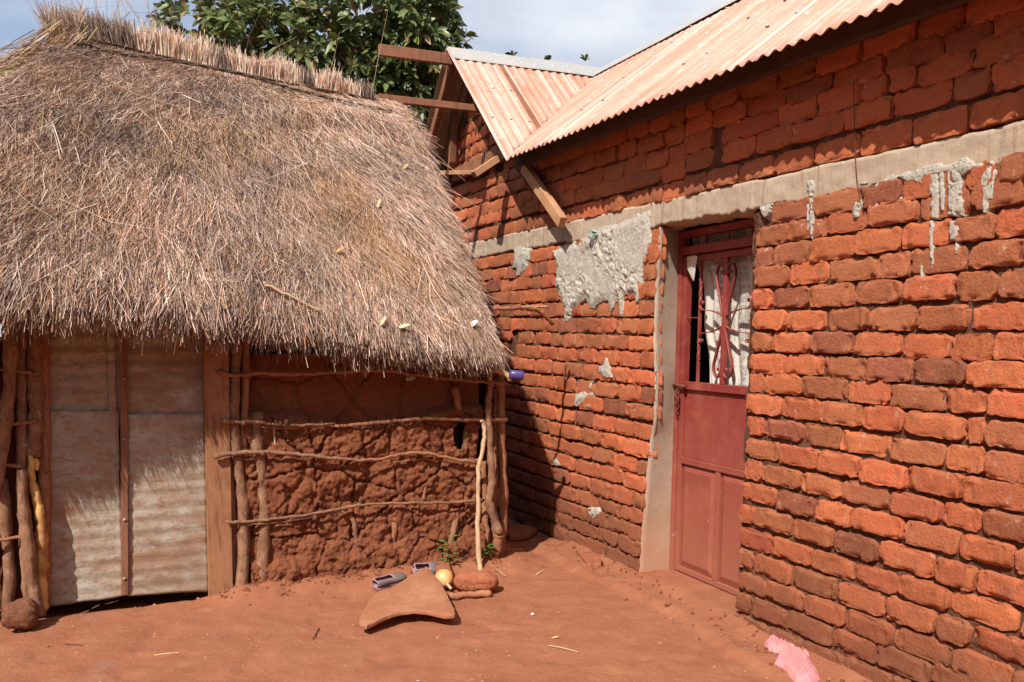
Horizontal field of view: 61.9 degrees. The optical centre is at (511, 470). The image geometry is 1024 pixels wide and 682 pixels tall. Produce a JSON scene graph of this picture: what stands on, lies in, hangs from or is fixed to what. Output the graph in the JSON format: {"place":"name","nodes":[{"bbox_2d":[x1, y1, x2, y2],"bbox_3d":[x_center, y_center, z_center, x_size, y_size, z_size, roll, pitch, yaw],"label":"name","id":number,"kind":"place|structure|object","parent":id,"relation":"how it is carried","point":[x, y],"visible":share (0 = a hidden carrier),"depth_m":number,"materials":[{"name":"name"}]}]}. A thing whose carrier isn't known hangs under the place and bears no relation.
{"place":"outdoors","nodes":[
{"label":"outdoors","id":0,"kind":"place"},
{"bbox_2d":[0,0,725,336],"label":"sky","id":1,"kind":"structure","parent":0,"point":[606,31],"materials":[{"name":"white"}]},
{"bbox_2d":[0,500,871,681],"bbox_3d":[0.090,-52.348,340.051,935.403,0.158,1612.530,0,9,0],"label":"ground","id":2,"kind":"structure","parent":0,"point":[387,657],"depth_m":4.32,"materials":[{"name":"brown soil"}]},
{"bbox_2d":[0,598,39,628],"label":"clod","id":3,"kind":"object","parent":2,"relation":"on","point":[22,613],"visible":1,"depth_m":4.35,"materials":[{"name":"brown soil"}]},
{"bbox_2d":[0,0,519,617],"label":"thatched hut","id":4,"kind":"object","parent":2,"relation":"on","point":[168,204],"visible":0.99,"depth_m":4.92,"materials":[{"name":"plant"}]},
{"bbox_2d":[49,320,207,605],"bbox_3d":[-2.119,-0.041,4.691,0.900,1.562,0.059,-4,10,-23],"label":"door","id":5,"kind":"structure","parent":4,"relation":"in","point":[150,540],"depth_m":4.70,"materials":[{"name":"metal"}]},
{"bbox_2d":[263,282,320,311],"bbox_3d":[-1.199,-0.949,4.662,0.303,0.160,0.025,-2,9,-12],"label":"fallen stick","id":6,"kind":"object","parent":4,"relation":"on","point":[265,284],"visible":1,"depth_m":4.64,"materials":[{"name":"beige wood"}]},
{"bbox_2d":[509,370,523,380],"bbox_3d":[0.026,-0.598,5.353,0.091,0.068,0.064,-4,10,-24],"label":"cup","id":7,"kind":"object","parent":4,"relation":"hanging from","point":[517,374],"visible":1,"depth_m":5.33,"materials":[{"name":"purple plastic"}]},
{"bbox_2d":[493,305,553,325],"bbox_3d":[0.085,-0.988,5.412,0.059,0.130,0.566,8,12,40],"label":"branch","id":8,"kind":"object","parent":4,"relation":"on","point":[531,309],"visible":1,"depth_m":5.42,"materials":[{"name":"brown wood"}]},
{"bbox_2d":[146,0,477,131],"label":"broadleaf tree","id":9,"kind":"object","parent":2,"relation":"on","point":[430,25],"visible":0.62,"depth_m":9.48,"materials":[{"name":"green plant"}]},
{"bbox_2d":[372,572,406,589],"bbox_3d":[-0.724,0.654,5.078,0.227,0.072,0.092,-9,12,-44],"label":"shoe","id":10,"kind":"object","parent":2,"relation":"on","point":[385,581],"visible":0.98,"depth_m":5.05,"materials":[{"name":"grey fabric"}]},
{"bbox_2d":[359,566,455,628],"bbox_3d":[-0.620,0.688,4.716,0.503,0.106,0.740,-2,9,-15],"label":"stone slab","id":11,"kind":"object","parent":2,"relation":"on","point":[422,591],"depth_m":4.60,"materials":[{"name":"stone"}]},
{"bbox_2d":[2,554,831,681],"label":"pebbles","id":12,"kind":"object","parent":2,"relation":"on","point":[392,621],"visible":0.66,"depth_m":4.32,"materials":[{"name":"stone"}]},
{"bbox_2d":[412,561,439,573],"bbox_3d":[-0.521,0.603,5.254,0.184,0.088,0.084,-4,10,-26],"label":"shoe","id":13,"kind":"object","parent":2,"relation":"on","point":[431,566],"visible":0.63,"depth_m":5.24,"materials":[{"name":"grey fabric"}]},
{"bbox_2d":[435,569,453,589],"bbox_3d":[-0.388,0.644,5.060,0.152,0.114,0.113,6,11,33],"label":"gourd","id":14,"kind":"object","parent":2,"relation":"on","point":[445,577],"visible":0.88,"depth_m":5.03,"materials":[{"name":"beige plant"}]},
{"bbox_2d":[436,561,452,587],"bbox_3d":[-0.424,0.636,5.260,0.101,0.100,0.323,-1,9,-8],"label":"stone","id":15,"kind":"object","parent":2,"relation":"on","point":[444,565],"visible":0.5,"depth_m":5.25,"materials":[{"name":"brown stone"}]},
{"bbox_2d":[438,535,457,560],"bbox_3d":[-0.401,0.508,5.359,0.143,0.192,0.101,0,9,0],"label":"seedling","id":16,"kind":"object","parent":2,"relation":"on","point":[448,554],"visible":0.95,"depth_m":5.38,"materials":[{"name":"green plant"}]},
{"bbox_2d":[448,590,491,600],"bbox_3d":[-0.246,0.721,4.941,0.252,0.050,0.053,-2,9,-15],"label":"log","id":17,"kind":"object","parent":2,"relation":"on","point":[469,594],"visible":0.98,"depth_m":4.93,"materials":[{"name":"wood"}]},
{"bbox_2d":[453,569,498,591],"bbox_3d":[-0.214,0.652,5.051,0.274,0.129,0.153,2,9,14],"label":"rubble block","id":18,"kind":"object","parent":2,"relation":"on","point":[466,580],"depth_m":4.99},
{"bbox_2d":[475,419,486,569],"bbox_3d":[-0.203,0.166,5.400,0.063,0.974,0.168,2,9,11],"label":"pole","id":19,"kind":"object","parent":2,"relation":"on","point":[478,511],"visible":0.98,"depth_m":5.40,"materials":[{"name":"beige wood"}]},
{"bbox_2d":[475,544,495,558],"bbox_3d":[-0.169,0.527,5.499,0.148,0.098,0.099,0,9,0],"label":"seedling","id":20,"kind":"object","parent":2,"relation":"on","point":[487,552],"visible":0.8,"depth_m":5.51,"materials":[{"name":"green plant"}]},
{"bbox_2d":[506,525,536,540],"bbox_3d":[0.070,0.470,6.459,0.249,0.052,0.366,0,9,0],"label":"flat stone","id":21,"kind":"object","parent":2,"relation":"on","point":[519,532],"visible":0.93,"depth_m":6.39,"materials":[{"name":"brown stone"}]},
{"bbox_2d":[218,538,865,681],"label":"rubble","id":22,"kind":"object","parent":2,"relation":"on","point":[475,560],"visible":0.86,"depth_m":5.05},
{"bbox_2d":[505,51,589,60],"bbox_3d":[0.551,-2.926,11.627,1.821,5.169,1.067,-3,9,-17],"label":"broadleaf tree","id":23,"kind":"object","parent":2,"relation":"on","point":[547,57],"visible":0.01,"depth_m":11.10,"materials":[{"name":"green plant"}]},
{"bbox_2d":[579,552,602,567],"bbox_3d":[0.530,0.598,5.635,0.125,0.047,0.329,-1,9,-7],"label":"loose brick","id":24,"kind":"object","parent":2,"relation":"on","point":[593,560],"visible":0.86,"depth_m":5.59,"materials":[{"name":"orange brick"}]},
{"bbox_2d":[377,0,1023,681],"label":"brick house","id":25,"kind":"structure","parent":2,"relation":"on","point":[839,478],"depth_m":3.95,"materials":[{"name":"brick"}]},
{"bbox_2d":[587,231,597,239],"bbox_3d":[0.497,-1.516,5.499,0.059,0.064,0.168,-6,11,-35],"label":"plastic scrap","id":26,"kind":"object","parent":25,"relation":"attached to","point":[592,232],"visible":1,"depth_m":5.47,"materials":[{"name":"green plastic"}]},
{"bbox_2d":[669,218,754,594],"bbox_3d":[1.145,-0.319,4.794,0.099,2.070,0.862,-4,10,-23],"label":"door","id":27,"kind":"structure","parent":25,"relation":"in","point":[708,464],"depth_m":4.89,"materials":[{"name":"red paint"}]},
{"bbox_2d":[687,228,753,385],"bbox_3d":[1.210,-0.879,4.671,0.137,0.864,0.892,-4,10,-25],"label":"lace curtain","id":28,"kind":"object","parent":27,"relation":"hanging from","point":[711,303],"visible":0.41,"depth_m":4.75,"materials":[{"name":"white fabric"}]},
{"bbox_2d":[853,78,864,204],"bbox_3d":[1.411,-1.339,3.471,0.003,0.513,0.103,-4,10,-23],"label":"wire","id":29,"kind":"object","parent":25,"relation":"attached to","point":[854,141],"visible":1,"depth_m":3.48,"materials":[{"name":"metal"}]},
{"bbox_2d":[764,635,819,681],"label":"cloth","id":30,"kind":"object","parent":2,"relation":"on","point":[794,662],"visible":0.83,"depth_m":3.85,"materials":[{"name":"pink fabric"}]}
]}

